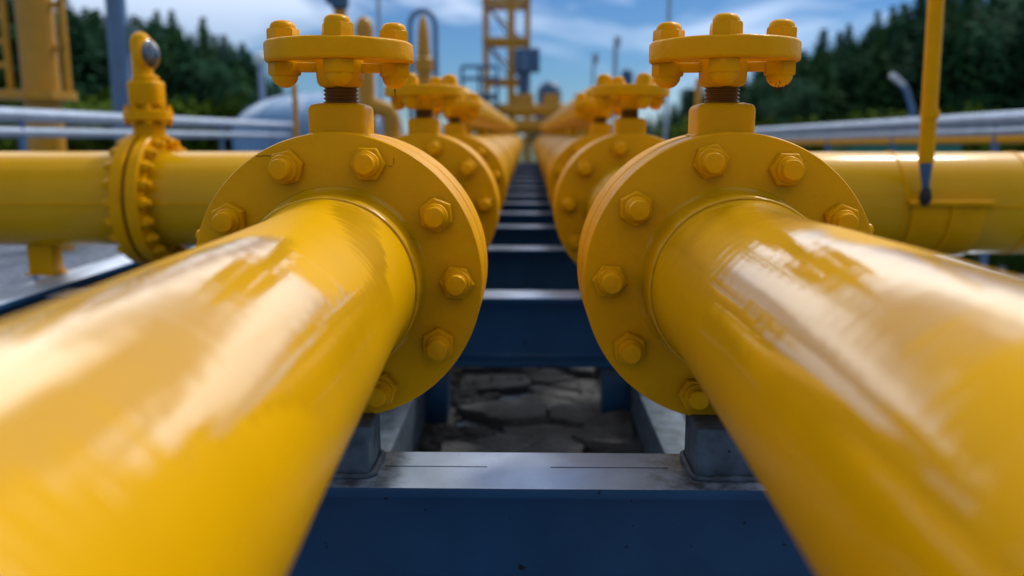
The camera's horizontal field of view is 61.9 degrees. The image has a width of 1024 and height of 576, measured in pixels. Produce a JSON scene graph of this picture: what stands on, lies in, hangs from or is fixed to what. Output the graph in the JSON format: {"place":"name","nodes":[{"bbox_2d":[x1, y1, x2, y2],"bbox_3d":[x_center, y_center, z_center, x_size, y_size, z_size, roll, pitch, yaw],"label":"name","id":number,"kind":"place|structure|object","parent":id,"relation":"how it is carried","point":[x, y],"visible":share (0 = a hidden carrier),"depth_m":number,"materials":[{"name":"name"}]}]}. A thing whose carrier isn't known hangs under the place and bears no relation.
{"place":"outdoors","nodes":[
{"label":"outdoors","id":0,"kind":"place"},
{"bbox_2d":[0,0,76,250],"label":"yellow tower","id":1,"kind":"structure","parent":0,"point":[39,48],"depth_m":9.27,"materials":[{"name":"metal"}]},
{"bbox_2d":[11,0,985,135],"label":"sky","id":2,"kind":"structure","parent":0,"point":[567,33],"materials":[{"name":"blue"}]},
{"bbox_2d":[482,0,529,161],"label":"lattice tower","id":3,"kind":"structure","parent":0,"point":[510,42],"depth_m":24.53,"materials":[{"name":"metal"}]},
{"bbox_2d":[515,48,539,93],"bbox_3d":[0.446,-6.204,24.663,0.699,1.332,0.768,0,10,1],"label":"control cabinet","id":4,"kind":"object","parent":3,"relation":"attached to","point":[527,61],"visible":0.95,"depth_m":24.26,"materials":[{"name":"metal"}]},
{"bbox_2d":[0,136,1023,433],"bbox_3d":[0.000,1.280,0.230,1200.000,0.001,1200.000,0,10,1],"label":"ground","id":5,"kind":"structure","parent":0,"point":[14,266],"depth_m":8.94,"materials":[{"name":"grey stone"}]},
{"bbox_2d":[0,19,20,89],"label":"conifer tree","id":6,"kind":"object","parent":5,"relation":"on","point":[13,62],"visible":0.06,"depth_m":35.25,"materials":[{"name":"green plant"}]},
{"bbox_2d":[0,82,65,151],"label":"bush","id":7,"kind":"object","parent":5,"relation":"on","point":[9,144],"visible":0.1,"depth_m":21.87,"materials":[{"name":"green plant"}]},
{"bbox_2d":[0,25,95,100],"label":"broadleaf tree","id":8,"kind":"object","parent":5,"relation":"on","point":[71,51],"visible":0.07,"depth_m":36.34,"materials":[{"name":"green plant"}]},
{"bbox_2d":[58,14,110,104],"bbox_3d":[-19.133,-8.492,37.990,9.189,7.221,8.051,0,10,1],"label":"conifer tree","id":9,"kind":"object","parent":5,"relation":"on","point":[77,27],"visible":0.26,"depth_m":37.82,"materials":[{"name":"green plant"}]},
{"bbox_2d":[62,86,112,108],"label":"bush","id":10,"kind":"object","parent":5,"relation":"on","point":[108,91],"visible":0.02,"depth_m":25.34,"materials":[{"name":"green plant"}]},
{"bbox_2d":[63,99,112,151],"bbox_3d":[-10.821,-3.891,22.503,2.728,2.433,3.235,6,12,32],"label":"bush","id":11,"kind":"object","parent":5,"relation":"on","point":[78,145],"visible":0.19,"depth_m":21.81,"materials":[{"name":"green plant"}]},
{"bbox_2d":[0,246,193,321],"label":"side beam","id":12,"kind":"structure","parent":5,"relation":"on","point":[21,299],"depth_m":4.10,"materials":[{"name":"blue metal"}]},
{"bbox_2d":[25,245,67,275],"bbox_3d":[-2.354,-0.161,4.304,0.150,0.185,0.130,0,10,1],"label":"support post","id":13,"kind":"object","parent":12,"relation":"on","point":[45,260],"visible":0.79,"depth_m":4.26,"materials":[{"name":"metal"}]},
{"bbox_2d":[0,133,258,263],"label":"transverse pipe","id":14,"kind":"object","parent":13,"relation":"on","point":[144,199],"visible":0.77,"depth_m":4.03,"materials":[{"name":"metal"}]},
{"bbox_2d":[122,32,173,138],"bbox_3d":[-1.777,-0.983,4.145,0.230,0.506,0.230,0,10,1],"label":"pressure gauge","id":15,"kind":"object","parent":14,"relation":"on","point":[148,111],"visible":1,"depth_m":4.09,"materials":[{"name":"yellow paint"}]},
{"bbox_2d":[105,0,139,146],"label":"lamp mast","id":16,"kind":"object","parent":5,"relation":"on","point":[120,31],"visible":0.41,"depth_m":11.14,"materials":[{"name":"metal"}]},
{"bbox_2d":[86,21,184,96],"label":"broadleaf tree","id":17,"kind":"object","parent":5,"relation":"on","point":[163,29],"visible":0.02,"depth_m":42.84,"materials":[{"name":"green plant"}]},
{"bbox_2d":[0,107,293,279],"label":"guard rail","id":18,"kind":"object","parent":5,"relation":"on","point":[20,130],"visible":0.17,"depth_m":8.79,"materials":[{"name":"metal"}]},
{"bbox_2d":[94,95,211,151],"bbox_3d":[-9.053,-3.902,22.436,3.569,2.417,2.727,-6,12,-28],"label":"bush","id":19,"kind":"object","parent":5,"relation":"on","point":[177,110],"visible":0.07,"depth_m":21.84,"materials":[{"name":"green plant"}]},
{"bbox_2d":[108,94,219,151],"bbox_3d":[-9.212,-4.189,23.369,3.630,2.731,3.061,0,10,-2],"label":"bush","id":20,"kind":"object","parent":5,"relation":"on","point":[189,106],"visible":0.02,"depth_m":23.14,"materials":[{"name":"green plant"}]},
{"bbox_2d":[153,37,181,100],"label":"conifer tree","id":21,"kind":"object","parent":5,"relation":"on","point":[159,71],"visible":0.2,"depth_m":36.28,"materials":[{"name":"green plant"}]},
{"bbox_2d":[162,28,199,96],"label":"conifer tree","id":22,"kind":"object","parent":5,"relation":"on","point":[174,39],"visible":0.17,"depth_m":41.92,"materials":[{"name":"green plant"}]},
{"bbox_2d":[159,38,223,107],"bbox_3d":[-13.514,-7.588,36.285,6.164,5.866,7.035,7,13,36],"label":"conifer tree","id":23,"kind":"object","parent":5,"relation":"on","point":[184,84],"visible":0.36,"depth_m":35.86,"materials":[{"name":"green plant"}]},
{"bbox_2d":[194,26,221,67],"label":"conifer tree","id":24,"kind":"object","parent":5,"relation":"on","point":[203,38],"visible":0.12,"depth_m":54.86,"materials":[{"name":"green plant"}]},
{"bbox_2d":[172,97,244,151],"bbox_3d":[-7.929,-3.841,22.415,2.648,2.363,3.140,3,11,18],"label":"bush","id":25,"kind":"object","parent":5,"relation":"on","point":[239,110],"visible":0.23,"depth_m":22.16,"materials":[{"name":"green plant"}]},
{"bbox_2d":[175,55,242,115],"bbox_3d":[-13.008,-7.526,36.724,3.016,4.808,3.247,-7,12,-34],"label":"broadleaf tree","id":26,"kind":"object","parent":5,"relation":"on","point":[223,80],"visible":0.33,"depth_m":36.12,"materials":[{"name":"green plant"}]},
{"bbox_2d":[196,91,253,151],"bbox_3d":[-7.649,-4.188,23.629,2.891,2.562,3.783,1,10,6],"label":"bush","id":27,"kind":"object","parent":5,"relation":"on","point":[249,103],"visible":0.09,"depth_m":22.62,"materials":[{"name":"green plant"}]},
{"bbox_2d":[208,35,242,77],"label":"conifer tree","id":28,"kind":"object","parent":5,"relation":"on","point":[224,48],"visible":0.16,"depth_m":53.69,"materials":[{"name":"green plant"}]},
{"bbox_2d":[217,60,256,108],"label":"conifer tree","id":29,"kind":"object","parent":5,"relation":"on","point":[236,71],"visible":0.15,"depth_m":38.27,"materials":[{"name":"green plant"}]},
{"bbox_2d":[241,52,272,95],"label":"conifer tree","id":30,"kind":"object","parent":5,"relation":"on","point":[249,64],"visible":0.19,"depth_m":49.93,"materials":[{"name":"green plant"}]},
{"bbox_2d":[253,52,266,100],"bbox_3d":[-5.744,-3.832,19.744,0.320,3.149,0.320,0,10,1],"label":"globe lamp","id":31,"kind":"object","parent":5,"relation":"on","point":[259,61],"visible":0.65,"depth_m":19.49,"materials":[{"name":"metal"}]},
{"bbox_2d":[292,84,298,136],"bbox_3d":[-1.599,-0.678,6.412,0.080,1.663,0.080,0,10,1],"label":"marker post","id":32,"kind":"object","parent":5,"relation":"on","point":[295,112],"visible":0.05,"depth_m":6.29,"materials":[{"name":"yellow paint"}]},
{"bbox_2d":[232,92,404,151],"bbox_3d":[-4.003,-2.991,17.830,3.544,2.173,3.544,0,10,1],"label":"dome tank","id":33,"kind":"object","parent":5,"relation":"on","point":[279,108],"visible":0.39,"depth_m":16.43,"materials":[{"name":"metal"}]},
{"bbox_2d":[45,289,628,423],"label":"steel beam","id":34,"kind":"structure","parent":5,"relation":"on","point":[532,328],"depth_m":3.82,"materials":[{"name":"metal"}]},
{"bbox_3d":[-0.356,-0.078,3.733,0.175,0.242,0.164,0,10,1],"label":"pipe support","id":35,"kind":"object","parent":34,"relation":"on","visible":0},
{"bbox_2d":[385,73,499,248],"bbox_3d":[-0.358,-0.451,3.546,0.610,0.842,0.566,0,10,1],"label":"flanged valve","id":36,"kind":"object","parent":35,"relation":"on","point":[466,166],"visible":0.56,"depth_m":3.40,"materials":[{"name":"yellow paint"}]},
{"bbox_3d":[0.481,-0.075,3.717,0.175,0.243,0.167,0,10,1],"label":"pipe support","id":37,"kind":"object","parent":34,"relation":"on","visible":0},
{"bbox_2d":[553,73,669,263],"bbox_3d":[0.478,-0.449,3.531,0.610,0.842,0.566,0,10,1],"label":"flanged valve","id":38,"kind":"object","parent":37,"relation":"on","point":[589,170],"visible":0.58,"depth_m":3.38,"materials":[{"name":"yellow paint"}]},
{"bbox_2d":[355,16,403,137],"bbox_3d":[-1.515,-1.779,9.839,0.601,2.617,0.317,2,10,8],"label":"pipe","id":39,"kind":"object","parent":5,"relation":"on","point":[388,112],"visible":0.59,"depth_m":9.70,"materials":[{"name":"metal"}]},
{"bbox_2d":[376,0,383,134],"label":"lightning mast","id":40,"kind":"object","parent":5,"relation":"on","point":[379,77],"visible":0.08,"depth_m":13.64,"materials":[{"name":"metal"}]},
{"bbox_2d":[187,246,579,289],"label":"steel beam","id":41,"kind":"structure","parent":5,"relation":"on","point":[532,267],"depth_m":5.38,"materials":[{"name":"metal"}]},
{"bbox_3d":[-0.331,-0.357,5.288,0.175,0.242,0.164,0,10,1],"label":"pipe support","id":42,"kind":"object","parent":41,"relation":"on","visible":0},
{"bbox_2d":[432,93,506,211],"bbox_3d":[-0.335,-0.722,5.052,0.610,0.842,0.566,0,10,1],"label":"flanged valve","id":43,"kind":"object","parent":42,"relation":"on","point":[454,127],"visible":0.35,"depth_m":4.91,"materials":[{"name":"yellow paint"}]},
{"bbox_2d":[471,135,522,188],"bbox_3d":[-0.157,-2.295,14.447,0.596,0.596,18.560,0,10,1],"label":"header pipe","id":44,"kind":"object","parent":43,"relation":"attached to","point":[507,149],"visible":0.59,"depth_m":7.60,"materials":[{"name":"metal"}]},
{"bbox_2d":[441,86,516,135],"bbox_3d":[-0.163,-2.663,14.041,0.236,0.318,18.030,0,10,1],"label":"pipe","id":45,"kind":"object","parent":44,"relation":"on","point":[488,120],"visible":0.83,"depth_m":7.32,"materials":[{"name":"metal"}]},
{"bbox_3d":[0.518,-0.355,5.272,0.175,0.243,0.167,0,10,1],"label":"pipe support","id":46,"kind":"object","parent":41,"relation":"on","visible":0},
{"bbox_2d":[547,93,620,208],"bbox_3d":[0.515,-0.719,5.037,0.610,0.842,0.566,0,10,1],"label":"flanged valve","id":47,"kind":"object","parent":46,"relation":"on","point":[600,127],"visible":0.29,"depth_m":4.91,"materials":[{"name":"yellow paint"}]},
{"bbox_2d":[533,135,583,187],"bbox_3d":[0.693,-2.292,14.432,0.596,0.596,18.560,0,10,1],"label":"header pipe","id":48,"kind":"object","parent":47,"relation":"attached to","point":[547,149],"visible":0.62,"depth_m":7.61,"materials":[{"name":"metal"}]},
{"bbox_2d":[539,87,613,135],"bbox_3d":[0.687,-2.660,14.025,0.236,0.318,18.030,0,10,1],"label":"pipe","id":49,"kind":"object","parent":48,"relation":"on","point":[566,120],"visible":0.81,"depth_m":7.34,"materials":[{"name":"metal"}]},
{"bbox_2d":[380,392,424,451],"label":"sleeper beam","id":50,"kind":"structure","parent":5,"relation":"on","point":[401,427],"depth_m":3.25,"materials":[{"name":"metal"}]},
{"bbox_2d":[414,15,432,83],"bbox_3d":[-1.357,-2.640,13.270,0.295,3.096,0.295,0,10,1],"label":"vent stack","id":51,"kind":"object","parent":5,"relation":"on","point":[423,64],"visible":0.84,"depth_m":13.00,"materials":[{"name":"yellow paint"}]},
{"bbox_2d":[407,8,439,119],"bbox_3d":[-1.465,-2.933,14.235,0.510,3.332,0.090,0,10,1],"label":"arch pipe","id":52,"kind":"object","parent":5,"relation":"on","point":[418,11],"visible":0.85,"depth_m":13.99,"materials":[{"name":"metal"}]},
{"bbox_2d":[441,441,494,451],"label":"flagstone","id":53,"kind":"object","parent":5,"relation":"on","point":[454,446],"visible":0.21,"depth_m":3.38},
{"bbox_2d":[460,65,498,111],"bbox_3d":[-0.884,-4.588,23.886,1.050,3.172,0.700,0,10,1],"label":"platform frame","id":54,"kind":"object","parent":5,"relation":"on","point":[479,78],"visible":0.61,"depth_m":23.34,"materials":[{"name":"blue paint"}]},
{"bbox_2d":[460,374,531,394],"bbox_3d":[-0.083,0.507,4.423,0.369,0.054,0.285,-2,12,2],"label":"flagstone","id":55,"kind":"object","parent":5,"relation":"on","point":[503,384],"visible":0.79,"depth_m":4.37,"materials":[{"name":"stone"}]},
{"bbox_2d":[463,367,538,375],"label":"flagstone","id":56,"kind":"object","parent":5,"relation":"on","point":[526,371],"visible":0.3,"depth_m":4.55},
{"bbox_2d":[456,399,547,431],"bbox_3d":[-0.049,0.588,3.921,0.426,0.075,0.286,-3,10,2],"label":"flagstone","id":57,"kind":"object","parent":5,"relation":"on","point":[506,412],"visible":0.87,"depth_m":3.88,"materials":[{"name":"stone"}]},
{"bbox_2d":[465,433,541,452],"bbox_3d":[-0.032,0.664,3.477,0.257,0.097,0.227,9,14,42],"label":"flagstone","id":58,"kind":"object","parent":5,"relation":"on","point":[499,442],"visible":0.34,"depth_m":3.45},
{"bbox_2d":[415,367,597,451],"bbox_3d":[0.060,0.610,3.818,0.977,0.081,2.752,0,10,1],"label":"rubble","id":59,"kind":"object","parent":5,"relation":"on","point":[433,437],"visible":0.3,"depth_m":3.79,"materials":[{"name":"stone"}]},
{"bbox_2d":[489,225,562,245],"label":"steel beam","id":60,"kind":"structure","parent":5,"relation":"on","point":[526,235],"depth_m":6.63,"materials":[{"name":"metal"}]},
{"bbox_2d":[497,212,554,224],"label":"steel beam","id":61,"kind":"structure","parent":5,"relation":"on","point":[526,218],"depth_m":7.75,"materials":[{"name":"metal"}]},
{"bbox_2d":[501,202,552,211],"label":"steel beam","id":62,"kind":"structure","parent":5,"relation":"on","point":[526,207],"depth_m":8.88,"materials":[{"name":"metal"}]},
{"bbox_2d":[505,194,549,201],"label":"steel beam","id":63,"kind":"structure","parent":5,"relation":"on","point":[527,197],"depth_m":10.06,"materials":[{"name":"metal"}]},
{"bbox_2d":[471,94,583,161],"bbox_3d":[0.449,-4.229,24.027,4.400,2.414,0.400,0,10,1],"label":"manifold","id":64,"kind":"object","parent":5,"relation":"on","point":[523,105],"visible":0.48,"depth_m":23.75,"materials":[{"name":"yellow paint"}]},
{"bbox_2d":[503,423,579,440],"bbox_3d":[0.128,0.647,3.644,0.342,0.054,0.297,-2,8,1],"label":"flagstone","id":65,"kind":"object","parent":5,"relation":"on","point":[543,431],"visible":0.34,"depth_m":3.67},
{"bbox_2d":[516,393,570,415],"bbox_3d":[0.147,0.565,4.090,0.248,0.067,0.178,6,12,30],"label":"flagstone","id":66,"kind":"object","parent":5,"relation":"on","point":[549,401],"visible":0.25,"depth_m":4.09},
{"bbox_2d":[537,81,560,136],"bbox_3d":[1.447,-6.380,33.377,0.935,3.337,0.935,0,10,1],"label":"round tank","id":67,"kind":"object","parent":5,"relation":"on","point":[549,87],"visible":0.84,"depth_m":32.86,"materials":[{"name":"metal"}]},
{"bbox_2d":[518,438,583,452],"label":"flagstone","id":68,"kind":"object","parent":5,"relation":"on","point":[559,445],"visible":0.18,"depth_m":3.38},
{"bbox_2d":[527,368,576,386],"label":"flagstone","id":69,"kind":"object","parent":5,"relation":"on","point":[545,376],"visible":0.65,"depth_m":4.47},
{"bbox_2d":[529,385,578,399],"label":"flagstone","id":70,"kind":"object","parent":5,"relation":"on","point":[555,392],"visible":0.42,"depth_m":4.24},
{"bbox_2d":[548,401,601,427],"bbox_3d":[0.259,0.597,3.858,0.226,0.081,0.281,-7,12,-34],"label":"flagstone","id":71,"kind":"object","parent":5,"relation":"on","point":[569,414],"visible":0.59,"depth_m":3.81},
{"bbox_2d":[550,379,599,394],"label":"flagstone","id":72,"kind":"object","parent":5,"relation":"on","point":[570,385],"visible":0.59,"depth_m":4.36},
{"bbox_2d":[559,367,599,379],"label":"flagstone","id":73,"kind":"object","parent":5,"relation":"on","point":[591,373],"visible":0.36,"depth_m":4.51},
{"bbox_2d":[571,395,600,413],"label":"flagstone","id":74,"kind":"object","parent":5,"relation":"on","point":[591,402],"visible":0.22,"depth_m":4.01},
{"bbox_2d":[571,426,641,452],"bbox_3d":[0.396,0.653,3.499,0.308,0.103,0.196,6,12,30],"label":"flagstone","id":75,"kind":"object","parent":5,"relation":"on","point":[591,439],"visible":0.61,"depth_m":3.44,"materials":[{"name":"stone"}]},
{"bbox_2d":[583,409,633,433],"bbox_3d":[0.418,0.620,3.691,0.219,0.089,0.284,-4,12,2],"label":"flagstone","id":76,"kind":"object","parent":5,"relation":"on","point":[619,421],"visible":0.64,"depth_m":3.68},
{"bbox_2d":[629,385,685,453],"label":"sleeper beam","id":77,"kind":"structure","parent":5,"relation":"on","point":[659,429],"depth_m":3.22,"materials":[{"name":"concrete"}]},
{"bbox_2d":[656,113,688,139],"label":"bush","id":78,"kind":"object","parent":5,"relation":"on","point":[676,130],"visible":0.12,"depth_m":24.99,"materials":[{"name":"green plant"}]},
{"bbox_2d":[751,75,810,121],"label":"broadleaf tree","id":79,"kind":"object","parent":5,"relation":"on","point":[765,92],"visible":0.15,"depth_m":42.34,"materials":[{"name":"green plant"}]},
{"bbox_2d":[758,79,822,126],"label":"broadleaf tree","id":80,"kind":"object","parent":5,"relation":"on","point":[803,99],"visible":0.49,"depth_m":34.99,"materials":[{"name":"green plant"}]},
{"bbox_2d":[768,114,821,151],"bbox_3d":[8.696,-4.269,25.738,2.204,1.953,2.884,-9,14,-41],"label":"bush","id":81,"kind":"object","parent":5,"relation":"on","point":[809,148],"visible":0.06,"depth_m":25.51,"materials":[{"name":"green plant"}]},
{"bbox_2d":[790,45,834,123],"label":"conifer tree","id":82,"kind":"object","parent":5,"relation":"on","point":[817,54],"visible":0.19,"depth_m":41.93,"materials":[{"name":"green plant"}]},
{"bbox_2d":[801,50,851,123],"bbox_3d":[13.447,-7.592,36.830,4.223,5.168,4.216,-7,12,-32],"label":"conifer tree","id":83,"kind":"object","parent":5,"relation":"on","point":[827,92],"visible":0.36,"depth_m":36.44,"materials":[{"name":"green plant"}]},
{"bbox_2d":[813,30,875,66],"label":"broadleaf tree","id":84,"kind":"object","parent":5,"relation":"on","point":[850,51],"visible":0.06,"depth_m":50.99,"materials":[{"name":"green plant"}]},
{"bbox_2d":[811,108,891,151],"bbox_3d":[9.664,-3.976,23.779,2.341,2.075,3.063,-4,11,-23],"label":"bush","id":85,"kind":"object","parent":5,"relation":"on","point":[821,148],"visible":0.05,"depth_m":23.57,"materials":[{"name":"green plant"}]},
{"bbox_2d":[830,61,884,122],"bbox_3d":[15.548,-7.799,38.519,3.208,4.708,3.166,9,13,40],"label":"broadleaf tree","id":86,"kind":"object","parent":5,"relation":"on","point":[845,79],"visible":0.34,"depth_m":37.80,"materials":[{"name":"green plant"}]},
{"bbox_2d":[828,28,912,122],"bbox_3d":[15.253,-7.807,35.819,4.591,5.992,4.599,3,11,14],"label":"conifer tree","id":87,"kind":"object","parent":5,"relation":"on","point":[876,87],"visible":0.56,"depth_m":35.39,"materials":[{"name":"green plant"}]},
{"bbox_2d":[754,110,1023,267],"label":"guard rail","id":88,"kind":"object","parent":5,"relation":"on","point":[994,132],"visible":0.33,"depth_m":9.26,"materials":[{"name":"metal"}]},
{"bbox_2d":[871,9,918,70],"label":"broadleaf tree","id":89,"kind":"object","parent":5,"relation":"on","point":[903,20],"visible":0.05,"depth_m":48.85,"materials":[{"name":"green plant"}]},
{"bbox_2d":[881,28,913,116],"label":"conifer tree","id":90,"kind":"object","parent":5,"relation":"on","point":[898,47],"visible":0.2,"depth_m":37.32,"materials":[{"name":"green plant"}]},
{"bbox_2d":[860,21,942,74],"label":"broadleaf tree","id":91,"kind":"object","parent":5,"relation":"on","point":[891,37],"visible":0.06,"depth_m":46.52,"materials":[{"name":"green plant"}]},
{"bbox_2d":[889,73,914,129],"bbox_3d":[9.752,-3.966,21.459,0.685,2.806,0.200,0,10,1],"label":"street lamp","id":92,"kind":"object","parent":5,"relation":"on","point":[898,81],"visible":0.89,"depth_m":21.25,"materials":[{"name":"metal"}]},
{"bbox_2d":[872,14,990,116],"bbox_3d":[16.942,-7.887,35.300,7.122,6.747,7.010,-4,11,-23],"label":"conifer tree","id":93,"kind":"object","parent":5,"relation":"on","point":[912,76],"visible":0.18,"depth_m":34.77,"materials":[{"name":"green plant"}]},
{"bbox_2d":[944,0,961,33],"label":"conifer tree","id":94,"kind":"object","parent":5,"relation":"on","point":[952,8],"visible":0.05,"depth_m":49.36,"materials":[{"name":"green plant"}]},
{"bbox_2d":[896,11,1011,113],"bbox_3d":[17.927,-7.873,34.704,6.763,6.544,6.752,1,10,6],"label":"conifer tree","id":95,"kind":"object","parent":5,"relation":"on","point":[960,17],"visible":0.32,"depth_m":33.98,"materials":[{"name":"green plant"}]},
{"bbox_2d":[903,21,1023,113],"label":"broadleaf tree","id":96,"kind":"object","parent":5,"relation":"on","point":[989,48],"visible":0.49,"depth_m":33.78,"materials":[{"name":"green plant"}]},
{"bbox_2d":[924,0,1023,107],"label":"broadleaf tree","id":97,"kind":"object","parent":5,"relation":"on","point":[1005,26],"visible":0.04,"depth_m":37.31,"materials":[{"name":"green plant"}]},
{"bbox_2d":[938,101,1015,151],"bbox_3d":[13.541,-4.295,24.933,2.650,2.364,3.143,-2,10,-11],"label":"bush","id":98,"kind":"object","parent":5,"relation":"on","point":[986,147],"visible":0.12,"depth_m":24.68,"materials":[{"name":"green plant"}]},
{"bbox_2d":[978,7,1023,111],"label":"conifer tree","id":99,"kind":"object","parent":5,"relation":"on","point":[1015,74],"visible":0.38,"depth_m":33.55,"materials":[{"name":"green plant"}]},
{"bbox_2d":[999,254,1023,275],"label":"weed tuft","id":100,"kind":"object","parent":5,"relation":"on","point":[1012,270],"visible":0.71,"depth_m":7.97,"materials":[{"name":"green plant"}]},
{"bbox_2d":[286,452,816,575],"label":"steel beam","id":101,"kind":"structure","parent":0,"point":[504,514],"depth_m":1.83,"materials":[{"name":"metal"}]},
{"bbox_2d":[330,413,385,479],"bbox_3d":[-0.367,0.330,1.830,0.175,0.114,0.164,0,10,1],"label":"pipe support","id":102,"kind":"object","parent":101,"relation":"on","point":[363,455],"visible":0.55,"depth_m":1.76,"materials":[{"name":"metal"}]},
{"bbox_2d":[195,13,487,413],"bbox_3d":[-0.364,-0.164,1.951,0.610,0.842,0.487,0,10,1],"label":"flanged valve","id":103,"kind":"object","parent":102,"relation":"on","point":[424,195],"visible":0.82,"depth_m":1.77,"materials":[{"name":"yellow paint"}]},
{"bbox_2d":[0,186,427,575],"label":"gas pipe","id":104,"kind":"object","parent":103,"relation":"attached to","point":[197,411],"visible":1,"depth_m":0.64,"materials":[{"name":"metal"}]},
{"bbox_2d":[680,415,758,482],"bbox_3d":[0.454,0.333,1.815,0.175,0.114,0.167,0,10,1],"label":"pipe support","id":105,"kind":"object","parent":101,"relation":"on","point":[711,451],"visible":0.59,"depth_m":1.75,"materials":[{"name":"metal"}]},
{"bbox_2d":[577,12,873,415],"bbox_3d":[0.458,-0.162,1.936,0.610,0.842,0.487,0,10,1],"label":"flanged valve","id":106,"kind":"object","parent":105,"relation":"on","point":[641,196],"visible":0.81,"depth_m":1.75,"materials":[{"name":"yellow paint"}]},
{"bbox_2d":[638,187,1023,575],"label":"gas pipe","id":107,"kind":"object","parent":106,"relation":"attached to","point":[864,393],"visible":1,"depth_m":0.68,"materials":[{"name":"metal"}]},
{"bbox_2d":[830,144,961,151],"bbox_3d":[5.446,-1.520,12.318,1.620,1.230,0.975,0,10,1],"label":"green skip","id":108,"kind":"object","parent":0,"point":[899,148],"visible":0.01,"depth_m":11.80,"materials":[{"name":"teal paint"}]},
{"bbox_3d":[0.497,-0.470,4.304,0.331,0.331,0.984,0,10,2],"label":"pipe spool","id":109,"kind":"object","parent":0,"visible":0},
{"bbox_2d":[811,151,1023,256],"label":"transverse pipe","id":110,"kind":"object","parent":109,"relation":"attached to","point":[975,205],"visible":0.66,"depth_m":3.96,"materials":[{"name":"metal"}]},
{"bbox_2d":[918,0,944,205],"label":"standpipe","id":111,"kind":"object","parent":110,"relation":"attached to","point":[929,113],"visible":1,"depth_m":3.77,"materials":[{"name":"metal"}]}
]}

